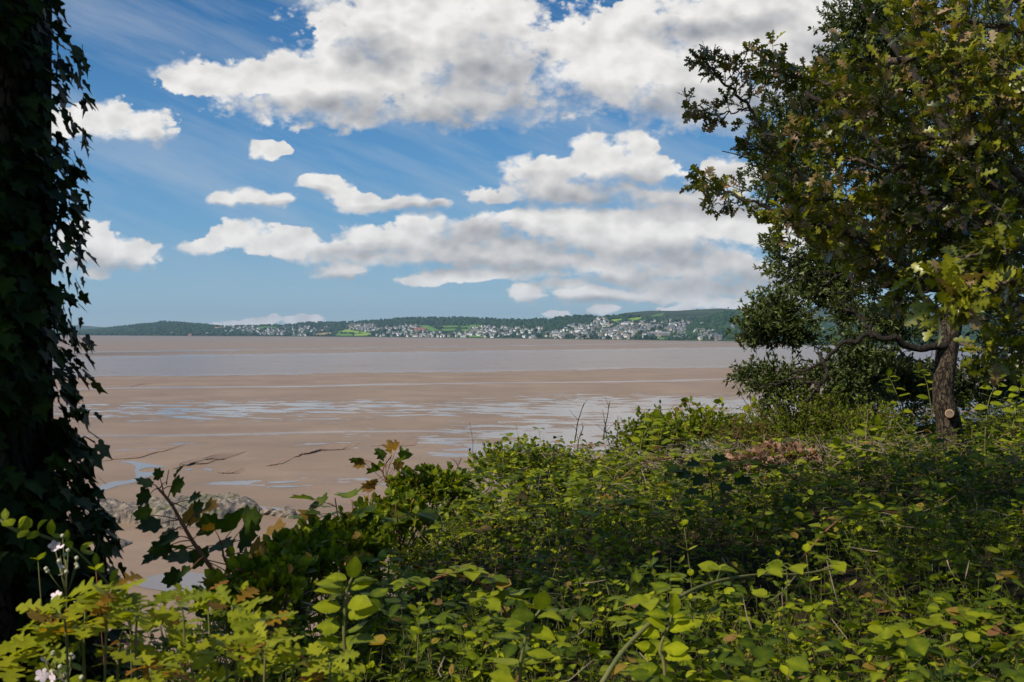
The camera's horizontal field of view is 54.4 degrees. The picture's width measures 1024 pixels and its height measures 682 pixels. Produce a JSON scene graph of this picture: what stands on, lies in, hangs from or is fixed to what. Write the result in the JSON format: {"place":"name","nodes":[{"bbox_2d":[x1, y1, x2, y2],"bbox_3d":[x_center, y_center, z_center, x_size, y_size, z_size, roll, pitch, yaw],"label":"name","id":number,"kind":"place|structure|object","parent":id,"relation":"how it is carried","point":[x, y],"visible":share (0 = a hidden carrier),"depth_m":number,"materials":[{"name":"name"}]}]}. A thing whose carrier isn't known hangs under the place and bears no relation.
{"place":"outdoors","nodes":[
{"label":"outdoors","id":0,"kind":"place"},
{"bbox_2d":[52,325,104,331],"bbox_3d":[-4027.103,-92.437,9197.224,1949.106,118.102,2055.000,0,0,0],"label":"hills","id":1,"kind":"structure","parent":0,"point":[78,328],"depth_m":9350.88,"materials":[{"name":"grey plant"}]},
{"bbox_2d":[99,461,163,489],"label":"water","id":2,"kind":"structure","parent":0,"point":[137,465],"depth_m":111.17,"materials":[{"name":"grey liquid"}]},
{"bbox_2d":[102,444,183,460],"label":"mud bank","id":3,"kind":"structure","parent":0,"point":[135,455],"depth_m":129.56,"materials":[{"name":"soil"}]},
{"bbox_2d":[134,572,206,590],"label":"water","id":4,"kind":"structure","parent":0,"point":[189,579],"depth_m":63.46,"materials":[{"name":"grey liquid"}]},
{"bbox_2d":[174,457,215,468],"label":"mud bank","id":5,"kind":"structure","parent":0,"point":[198,461],"depth_m":120.91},
{"bbox_2d":[200,451,244,459],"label":"mud bank","id":6,"kind":"structure","parent":0,"point":[221,456],"depth_m":127.92,"materials":[{"name":"soil"}]},
{"bbox_2d":[218,467,245,473],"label":"mud bank","id":7,"kind":"structure","parent":0,"point":[235,470],"depth_m":114.69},
{"bbox_2d":[266,456,293,465],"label":"mud bank","id":8,"kind":"structure","parent":0,"point":[282,460],"depth_m":123.28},
{"bbox_2d":[265,481,297,482],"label":"water","id":9,"kind":"structure","parent":0,"point":[281,482],"depth_m":106.28,"materials":[{"name":"grey liquid"}]},
{"bbox_2d":[270,485,299,487],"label":"water","id":10,"kind":"structure","parent":0,"point":[282,486],"depth_m":103.49,"materials":[{"name":"grey liquid"}]},
{"bbox_2d":[293,442,359,456],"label":"mud bank","id":11,"kind":"structure","parent":0,"point":[329,447],"depth_m":138.43,"materials":[{"name":"soil"}]},
{"bbox_2d":[337,329,365,333],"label":"field","id":12,"kind":"structure","parent":0,"point":[348,330],"depth_m":4791.97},
{"bbox_2d":[354,333,370,335],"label":"field","id":13,"kind":"structure","parent":0,"point":[362,334],"depth_m":4588.48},
{"bbox_2d":[84,317,687,339],"bbox_3d":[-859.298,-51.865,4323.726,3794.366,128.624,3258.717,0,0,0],"label":"hills","id":14,"kind":"structure","parent":0,"point":[460,328],"depth_m":4401.83,"materials":[{"name":"green plant"}]},
{"bbox_2d":[55,313,686,338],"bbox_3d":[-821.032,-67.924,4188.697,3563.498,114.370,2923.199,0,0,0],"label":"woodland","id":15,"kind":"object","parent":14,"relation":"on","point":[197,328],"visible":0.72,"depth_m":4719.65,"materials":[{"name":"plant"}]},
{"bbox_2d":[225,316,691,338],"bbox_3d":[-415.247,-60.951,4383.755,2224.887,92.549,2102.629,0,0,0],"label":"houses","id":16,"kind":"structure","parent":14,"relation":"on","point":[471,332],"depth_m":4284.61,"materials":[{"name":"grey stone"}]},
{"bbox_2d":[650,331,669,335],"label":"building","id":17,"kind":"structure","parent":14,"relation":"on","point":[662,333],"depth_m":3112.03,"materials":[{"name":"grey stone"}]},
{"bbox_2d":[371,440,417,446],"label":"mud bank","id":18,"kind":"structure","parent":0,"point":[402,443],"depth_m":145.67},
{"bbox_2d":[418,325,439,330],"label":"field","id":19,"kind":"structure","parent":0,"point":[429,328],"depth_m":4593.32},
{"bbox_2d":[53,335,1019,681],"bbox_3d":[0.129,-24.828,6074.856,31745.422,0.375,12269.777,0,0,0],"label":"sand","id":20,"kind":"structure","parent":0,"point":[261,401],"depth_m":234.22,"materials":[{"name":"sand"}]},
{"bbox_2d":[107,538,131,547],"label":"rock outcrop","id":21,"kind":"object","parent":20,"relation":"on","point":[123,543],"visible":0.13,"depth_m":74.45,"materials":[{"name":"stone"}]},
{"bbox_2d":[83,492,261,525],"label":"rock outcrop","id":22,"kind":"object","parent":20,"relation":"on","point":[226,502],"visible":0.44,"depth_m":85.22,"materials":[{"name":"stone"}]},
{"bbox_2d":[260,507,275,514],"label":"rock","id":23,"kind":"object","parent":20,"relation":"on","point":[266,511],"visible":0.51,"depth_m":87.11,"materials":[{"name":"stone"}]},
{"bbox_2d":[274,506,297,517],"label":"rock","id":24,"kind":"object","parent":20,"relation":"on","point":[284,512],"visible":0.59,"depth_m":86.22,"materials":[{"name":"stone"}]},
{"bbox_2d":[77,335,676,340],"bbox_3d":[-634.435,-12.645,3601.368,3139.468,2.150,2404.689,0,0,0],"label":"saltmarsh","id":25,"kind":"structure","parent":20,"relation":"on","point":[409,337],"depth_m":4245.86,"materials":[{"name":"plant"}]},
{"bbox_2d":[51,0,1023,326],"label":"sky","id":26,"kind":"structure","parent":0,"point":[256,162],"materials":[{"name":"blue"}]},
{"bbox_2d":[254,415,1023,681],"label":"bank","id":27,"kind":"structure","parent":0,"point":[773,589],"depth_m":5.44,"materials":[{"name":"green plant"}]},
{"bbox_2d":[33,552,54,679],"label":"honeysuckle shoot","id":28,"kind":"object","parent":27,"relation":"on","point":[42,555],"visible":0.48,"depth_m":2.60,"materials":[{"name":"green plant"}]},
{"bbox_2d":[35,650,83,681],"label":"bramble blossom","id":29,"kind":"object","parent":27,"relation":"on","point":[42,676],"visible":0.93,"depth_m":2.10,"materials":[{"name":"white plant"}]},
{"bbox_2d":[44,533,79,634],"bbox_3d":[-1.129,0.935,2.494,0.084,0.896,0.070,0,0,-26],"label":"bramble blossom","id":30,"kind":"object","parent":27,"relation":"on","point":[54,545],"visible":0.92,"depth_m":2.50,"materials":[{"name":"white plant"}]},
{"bbox_2d":[0,0,136,681],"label":"ivy tree","id":31,"kind":"object","parent":27,"relation":"on","point":[39,444],"visible":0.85,"depth_m":3.13,"materials":[{"name":"green plant"}]},
{"bbox_2d":[0,571,179,681],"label":"oak sapling","id":32,"kind":"object","parent":27,"relation":"on","point":[105,600],"visible":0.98,"depth_m":2.11,"materials":[{"name":"green plant"}]},
{"bbox_2d":[88,563,113,681],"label":"honeysuckle shoot","id":33,"kind":"object","parent":27,"relation":"on","point":[109,679],"visible":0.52,"depth_m":2.51,"materials":[{"name":"green plant"}]},
{"bbox_2d":[120,589,138,678],"bbox_3d":[-1.126,1.049,2.904,0.073,0.718,0.063,0,0,0],"label":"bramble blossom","id":34,"kind":"object","parent":27,"relation":"on","point":[131,626],"visible":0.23,"depth_m":2.90,"materials":[{"name":"green plant"}]},
{"bbox_2d":[132,466,277,681],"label":"sycamore sapling","id":35,"kind":"object","parent":27,"relation":"on","point":[207,525],"visible":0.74,"depth_m":3.30,"materials":[{"name":"green plant"}]},
{"bbox_2d":[124,580,297,681],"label":"oak sapling","id":36,"kind":"object","parent":27,"relation":"on","point":[236,617],"visible":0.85,"depth_m":2.37,"materials":[{"name":"green plant"}]},
{"bbox_2d":[110,621,365,681],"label":"oak sapling","id":37,"kind":"object","parent":27,"relation":"on","point":[314,670],"visible":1,"depth_m":2.18,"materials":[{"name":"green plant"}]},
{"bbox_2d":[235,581,256,681],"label":"honeysuckle shoot","id":38,"kind":"object","parent":27,"relation":"on","point":[244,584],"visible":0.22,"depth_m":2.92,"materials":[{"name":"green plant"}]},
{"bbox_2d":[295,537,369,625],"bbox_3d":[-0.758,1.103,4.106,0.358,0.567,0.321,0,0,0],"label":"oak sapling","id":39,"kind":"object","parent":27,"relation":"on","point":[347,558],"visible":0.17,"depth_m":4.10,"materials":[{"name":"green plant"}]},
{"bbox_2d":[308,556,379,681],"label":"elm sapling","id":40,"kind":"object","parent":27,"relation":"on","point":[361,606],"visible":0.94,"depth_m":2.30,"materials":[{"name":"green plant"}]},
{"bbox_2d":[253,488,440,623],"bbox_3d":[-0.824,1.265,4.919,0.941,1.054,0.381,0,0,0],"label":"sycamore bush","id":41,"kind":"object","parent":27,"relation":"on","point":[368,514],"visible":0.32,"depth_m":4.90,"materials":[{"name":"green plant"}]},
{"bbox_2d":[348,439,416,576],"bbox_3d":[-0.815,1.252,6.304,0.434,1.267,0.172,0,0,0],"label":"sycamore sprig","id":42,"kind":"object","parent":27,"relation":"on","point":[370,486],"visible":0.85,"depth_m":6.30,"materials":[{"name":"green plant"}]},
{"bbox_2d":[378,499,404,577],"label":"honeysuckle shoot","id":43,"kind":"object","parent":27,"relation":"on","point":[395,542],"visible":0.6,"depth_m":4.81,"materials":[{"name":"green plant"}]},
{"bbox_2d":[358,548,426,666],"bbox_3d":[-0.449,1.061,3.783,0.220,0.499,0.291,0,0,-30],"label":"oak sapling","id":44,"kind":"object","parent":27,"relation":"on","point":[391,566],"visible":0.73,"depth_m":3.79,"materials":[{"name":"green plant"}]},
{"bbox_2d":[396,528,455,571],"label":"edge bush","id":45,"kind":"object","parent":27,"relation":"on","point":[408,539],"visible":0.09,"depth_m":6.75,"materials":[{"name":"green plant"}]},
{"bbox_2d":[431,483,505,534],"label":"edge bush","id":46,"kind":"object","parent":27,"relation":"on","point":[466,509],"visible":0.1,"depth_m":7.52,"materials":[{"name":"green plant"}]},
{"bbox_2d":[467,433,560,487],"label":"edge bush","id":47,"kind":"object","parent":27,"relation":"on","point":[499,457],"visible":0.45,"depth_m":8.19,"materials":[{"name":"green plant"}]},
{"bbox_2d":[489,590,562,681],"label":"elm sapling","id":48,"kind":"object","parent":27,"relation":"on","point":[521,616],"visible":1,"depth_m":2.50,"materials":[{"name":"green plant"}]},
{"bbox_2d":[49,388,1023,681],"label":"undergrowth","id":49,"kind":"object","parent":27,"relation":"on","point":[474,654],"depth_m":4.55,"materials":[{"name":"plant"}]},
{"bbox_2d":[0,508,121,585],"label":"bramble cane","id":50,"kind":"object","parent":49,"relation":"on","point":[25,522],"visible":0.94,"depth_m":2.62,"materials":[{"name":"green plant"}]},
{"bbox_2d":[197,541,318,662],"bbox_3d":[-0.833,0.875,3.297,0.346,0.401,0.627,0,0,0],"label":"bramble bush","id":51,"kind":"object","parent":49,"relation":"on","point":[286,572],"visible":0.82,"depth_m":3.21,"materials":[{"name":"green plant"}]},
{"bbox_2d":[263,519,351,620],"bbox_3d":[-0.879,0.953,4.122,0.427,0.412,0.625,0,0,0],"label":"bramble bush","id":52,"kind":"object","parent":49,"relation":"on","point":[329,547],"visible":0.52,"depth_m":4.02,"materials":[{"name":"green plant"}]},
{"bbox_2d":[297,505,398,591],"bbox_3d":[-0.801,1.016,4.806,0.510,0.420,0.597,0,0,0],"label":"bramble bush","id":53,"kind":"object","parent":49,"relation":"on","point":[367,538],"visible":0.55,"depth_m":4.72,"materials":[{"name":"green plant"}]},
{"bbox_2d":[353,482,431,563],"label":"bramble bush","id":54,"kind":"object","parent":49,"relation":"on","point":[413,502],"visible":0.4,"depth_m":5.53,"materials":[{"name":"green plant"}]},
{"bbox_2d":[384,462,473,529],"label":"bramble bush","id":55,"kind":"object","parent":49,"relation":"on","point":[425,483],"visible":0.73,"depth_m":6.22,"materials":[{"name":"green plant"}]},
{"bbox_2d":[390,563,522,632],"bbox_3d":[-0.178,0.845,3.207,0.440,0.238,0.169,0,0,0],"label":"bramble cane","id":56,"kind":"object","parent":49,"relation":"on","point":[470,571],"visible":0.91,"depth_m":3.20,"materials":[{"name":"green plant"}]},
{"bbox_2d":[569,400,586,449],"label":"bare twigs","id":57,"kind":"object","parent":49,"relation":"on","point":[577,426],"visible":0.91,"depth_m":9.00,"materials":[{"name":"brown plant"}]},
{"bbox_2d":[596,398,621,445],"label":"bare twigs","id":58,"kind":"object","parent":49,"relation":"on","point":[605,424],"visible":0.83,"depth_m":9.27,"materials":[{"name":"brown plant"}]},
{"bbox_2d":[559,498,671,559],"bbox_3d":[0.460,0.835,4.413,0.511,0.275,0.187,0,0,0],"label":"bramble cane","id":59,"kind":"object","parent":49,"relation":"on","point":[635,503],"visible":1,"depth_m":4.40,"materials":[{"name":"green plant"}]},
{"bbox_2d":[600,452,722,499],"bbox_3d":[0.936,0.848,6.205,0.779,0.297,0.195,0,0,0],"label":"bramble cane","id":60,"kind":"object","parent":49,"relation":"on","point":[650,457],"visible":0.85,"depth_m":6.20,"materials":[{"name":"green plant"}]},
{"bbox_2d":[600,552,851,681],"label":"bramble cane","id":61,"kind":"object","parent":49,"relation":"on","point":[773,568],"visible":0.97,"depth_m":2.99,"materials":[{"name":"green plant"}]},
{"bbox_2d":[719,358,800,417],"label":"bare twigs","id":62,"kind":"object","parent":49,"relation":"on","point":[752,395],"visible":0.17,"depth_m":10.39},
{"bbox_2d":[706,460,819,519],"bbox_3d":[1.416,0.842,5.601,0.646,0.334,0.176,0,0,0],"label":"bramble cane","id":63,"kind":"object","parent":49,"relation":"on","point":[740,463],"visible":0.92,"depth_m":5.60,"materials":[{"name":"green plant"}]},
{"bbox_2d":[842,405,891,478],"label":"bare twigs","id":64,"kind":"object","parent":49,"relation":"on","point":[865,439],"visible":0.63,"depth_m":7.51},
{"bbox_2d":[799,503,944,560],"bbox_3d":[1.512,0.810,4.205,0.594,0.239,0.185,0,0,0],"label":"bramble cane","id":65,"kind":"object","parent":49,"relation":"on","point":[930,523],"visible":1,"depth_m":4.20,"materials":[{"name":"green plant"}]},
{"bbox_2d":[829,347,929,395],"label":"hawthorn thicket","id":66,"kind":"object","parent":49,"relation":"on","point":[912,353],"visible":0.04,"depth_m":11.38,"materials":[{"name":"green wood"}]},
{"bbox_2d":[862,607,1023,681],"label":"bramble cane","id":67,"kind":"object","parent":49,"relation":"on","point":[971,617],"visible":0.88,"depth_m":2.90,"materials":[{"name":"green plant"}]},
{"bbox_2d":[95,397,1023,681],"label":"dead stalks","id":68,"kind":"object","parent":27,"relation":"on","point":[661,449],"visible":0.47,"depth_m":6.88,"materials":[{"name":"plant"}]},
{"bbox_2d":[531,446,604,485],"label":"edge bush","id":69,"kind":"object","parent":27,"relation":"on","point":[575,457],"visible":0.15,"depth_m":8.82,"materials":[{"name":"green plant"}]},
{"bbox_2d":[580,489,598,602],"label":"honeysuckle shoot","id":70,"kind":"object","parent":27,"relation":"on","point":[594,538],"visible":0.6,"depth_m":4.61,"materials":[{"name":"green plant"}]},
{"bbox_2d":[587,445,650,480],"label":"edge bush","id":71,"kind":"object","parent":27,"relation":"on","point":[603,454],"visible":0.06,"depth_m":9.53,"materials":[{"name":"green plant"}]},
{"bbox_2d":[628,408,665,483],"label":"leafy shoot","id":72,"kind":"object","parent":27,"relation":"on","point":[656,415],"visible":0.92,"depth_m":8.60,"materials":[{"name":"green plant"}]},
{"bbox_2d":[607,400,706,468],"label":"edge bush","id":73,"kind":"object","parent":27,"relation":"on","point":[632,426],"visible":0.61,"depth_m":9.11,"materials":[{"name":"green plant"}]},
{"bbox_2d":[646,411,676,486],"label":"leafy shoot","id":74,"kind":"object","parent":27,"relation":"on","point":[667,426],"visible":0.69,"depth_m":8.80,"materials":[{"name":"green plant"}]},
{"bbox_2d":[635,591,695,676],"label":"hazel shoot","id":75,"kind":"object","parent":27,"relation":"on","point":[675,650],"visible":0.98,"depth_m":2.70,"materials":[{"name":"green plant"}]},
{"bbox_2d":[679,519,703,655],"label":"honeysuckle shoot","id":76,"kind":"object","parent":27,"relation":"on","point":[690,571],"visible":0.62,"depth_m":3.90,"materials":[{"name":"green plant"}]},
{"bbox_2d":[686,593,703,681],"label":"honeysuckle shoot","id":77,"kind":"object","parent":27,"relation":"on","point":[698,660],"visible":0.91,"depth_m":2.91,"materials":[{"name":"green plant"}]},
{"bbox_2d":[661,402,748,451],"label":"edge bush","id":78,"kind":"object","parent":27,"relation":"on","point":[712,420],"visible":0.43,"depth_m":10.08,"materials":[{"name":"green plant"}]},
{"bbox_2d":[666,453,753,560],"bbox_3d":[1.105,0.934,5.583,0.454,0.608,0.339,0,0,0],"label":"sycamore sapling","id":79,"kind":"object","parent":27,"relation":"on","point":[699,479],"visible":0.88,"depth_m":5.60,"materials":[{"name":"green plant"}]},
{"bbox_2d":[668,395,757,439],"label":"trailing bramble","id":80,"kind":"object","parent":27,"relation":"on","point":[709,414],"visible":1,"depth_m":8.40,"materials":[{"name":"green plant"}]},
{"bbox_2d":[731,471,753,598],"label":"honeysuckle shoot","id":81,"kind":"object","parent":27,"relation":"on","point":[737,475],"visible":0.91,"depth_m":5.01,"materials":[{"name":"green plant"}]},
{"bbox_2d":[704,413,799,449],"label":"berberis bush","id":82,"kind":"object","parent":27,"relation":"on","point":[744,430],"visible":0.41,"depth_m":9.32,"materials":[{"name":"green plant"}]},
{"bbox_2d":[724,446,784,495],"bbox_3d":[1.732,0.948,7.232,0.472,0.378,0.586,0,0,0],"label":"dead leaf heap","id":83,"kind":"object","parent":27,"relation":"on","point":[759,454],"visible":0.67,"depth_m":7.15,"materials":[{"name":"plant"}]},
{"bbox_2d":[746,438,821,480],"bbox_3d":[2.085,0.926,7.619,0.519,0.379,0.770,0,0,0],"label":"dead leaf heap","id":84,"kind":"object","parent":27,"relation":"on","point":[770,443],"visible":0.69,"depth_m":7.52,"materials":[{"name":"plant"}]},
{"bbox_2d":[729,381,886,469],"bbox_3d":[2.893,0.815,9.611,1.534,0.897,1.639,0,0,0],"label":"privet bush","id":85,"kind":"object","parent":27,"relation":"on","point":[812,411],"visible":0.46,"depth_m":9.35,"materials":[{"name":"green plant"}]},
{"bbox_2d":[800,543,824,679],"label":"honeysuckle shoot","id":86,"kind":"object","parent":27,"relation":"on","point":[806,547],"visible":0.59,"depth_m":3.61,"materials":[{"name":"green plant"}]},
{"bbox_2d":[828,434,865,491],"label":"leafy shoot","id":87,"kind":"object","parent":27,"relation":"on","point":[837,443],"visible":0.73,"depth_m":7.20,"materials":[{"name":"green plant"}]},
{"bbox_2d":[813,379,885,419],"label":"hawthorn thicket","id":88,"kind":"object","parent":27,"relation":"on","point":[871,400],"visible":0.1,"depth_m":11.76,"materials":[{"name":"green wood"}]},
{"bbox_2d":[676,0,1023,387],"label":"oak","id":89,"kind":"object","parent":27,"relation":"on","point":[965,255],"visible":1,"depth_m":4.79,"materials":[{"name":"green plant"}]},
{"bbox_2d":[842,461,864,560],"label":"honeysuckle shoot","id":90,"kind":"object","parent":27,"relation":"on","point":[847,464],"visible":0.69,"depth_m":5.61,"materials":[{"name":"green plant"}]},
{"bbox_2d":[808,393,922,472],"bbox_3d":[3.187,0.873,9.028,1.039,0.805,1.146,0,0,0],"label":"privet bush","id":91,"kind":"object","parent":27,"relation":"on","point":[854,419],"visible":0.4,"depth_m":8.85,"materials":[{"name":"green plant"}]},
{"bbox_2d":[853,414,888,485],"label":"leafy shoot","id":92,"kind":"object","parent":27,"relation":"on","point":[877,420],"visible":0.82,"depth_m":7.60,"materials":[{"name":"green plant"}]},
{"bbox_2d":[722,0,1023,471],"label":"holm oak","id":93,"kind":"object","parent":27,"relation":"on","point":[769,317],"visible":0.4,"depth_m":10.06,"materials":[{"name":"green plant"}]},
{"bbox_2d":[796,340,916,402],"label":"bare twigs","id":94,"kind":"object","parent":93,"relation":"attached to","point":[834,379],"visible":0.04,"depth_m":11.02,"materials":[{"name":"green plant"}]},
{"bbox_2d":[879,367,917,470],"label":"leafy shoot","id":95,"kind":"object","parent":27,"relation":"on","point":[889,371],"visible":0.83,"depth_m":9.00,"materials":[{"name":"green plant"}]},
{"bbox_2d":[830,358,983,414],"bbox_3d":[5.000,0.553,12.602,1.968,0.777,1.235,0,0,0],"label":"hawthorn thicket","id":96,"kind":"object","parent":27,"relation":"on","point":[958,390],"visible":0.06,"depth_m":12.37,"materials":[{"name":"green wood"}]},
{"bbox_2d":[913,362,935,456],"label":"leafy shoot","id":97,"kind":"object","parent":27,"relation":"on","point":[922,396],"visible":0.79,"depth_m":9.40,"materials":[{"name":"green plant"}]},
{"bbox_2d":[923,349,1023,418],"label":"hawthorn thicket","id":98,"kind":"object","parent":27,"relation":"on","point":[1008,383],"visible":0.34,"depth_m":12.22,"materials":[{"name":"green wood"}]},
{"bbox_2d":[973,373,1005,478],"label":"leafy shoot","id":99,"kind":"object","parent":27,"relation":"on","point":[983,406],"visible":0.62,"depth_m":8.60,"materials":[{"name":"green plant"}]},
{"bbox_2d":[998,375,1023,467],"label":"leafy shoot","id":100,"kind":"object","parent":27,"relation":"on","point":[1014,389],"visible":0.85,"depth_m":8.40,"materials":[{"name":"green plant"}]},
{"bbox_2d":[676,312,708,315],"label":"field","id":101,"kind":"structure","parent":0,"point":[691,314],"depth_m":4615.03,"materials":[{"name":"green plant"}]},
{"bbox_2d":[677,325,780,340],"bbox_3d":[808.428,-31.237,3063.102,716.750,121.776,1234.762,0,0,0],"label":"hills","id":102,"kind":"structure","parent":0,"point":[708,339],"depth_m":2838.93,"materials":[{"name":"green plant"}]},
{"bbox_2d":[714,335,721,340],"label":"building","id":103,"kind":"structure","parent":102,"relation":"on","point":[717,337],"depth_m":2805.09,"materials":[{"name":"grey stone"}]},
{"bbox_2d":[665,310,836,339],"bbox_3d":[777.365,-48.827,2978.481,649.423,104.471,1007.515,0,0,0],"label":"woodland","id":104,"kind":"object","parent":102,"relation":"on","point":[719,323],"visible":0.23,"depth_m":3016.16,"materials":[{"name":"plant"}]},
{"bbox_2d":[622,308,998,329],"bbox_3d":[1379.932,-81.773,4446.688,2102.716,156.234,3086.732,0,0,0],"label":"hills","id":105,"kind":"structure","parent":0,"point":[672,314],"depth_m":4730.94,"materials":[{"name":"green plant"}]},
{"bbox_2d":[659,309,997,327],"bbox_3d":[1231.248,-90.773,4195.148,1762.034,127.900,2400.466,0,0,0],"label":"woodland","id":106,"kind":"object","parent":105,"relation":"on","point":[695,318],"visible":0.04,"depth_m":4170.18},
{"bbox_2d":[808,328,1009,345],"bbox_3d":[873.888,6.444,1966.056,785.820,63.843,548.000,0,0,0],"label":"hills","id":107,"kind":"structure","parent":0,"point":[912,338],"depth_m":1747.04,"materials":[{"name":"green plant"}]},
{"bbox_2d":[802,325,1022,344],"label":"woodland","id":108,"kind":"object","parent":107,"relation":"on","point":[965,331],"visible":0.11,"depth_m":1853.06,"materials":[{"name":"plant"}]},
{"bbox_2d":[802,304,1017,323],"bbox_3d":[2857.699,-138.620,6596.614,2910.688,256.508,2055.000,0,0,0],"label":"hills","id":109,"kind":"structure","parent":0,"point":[862,304],"depth_m":6778.45,"materials":[{"name":"green plant"}]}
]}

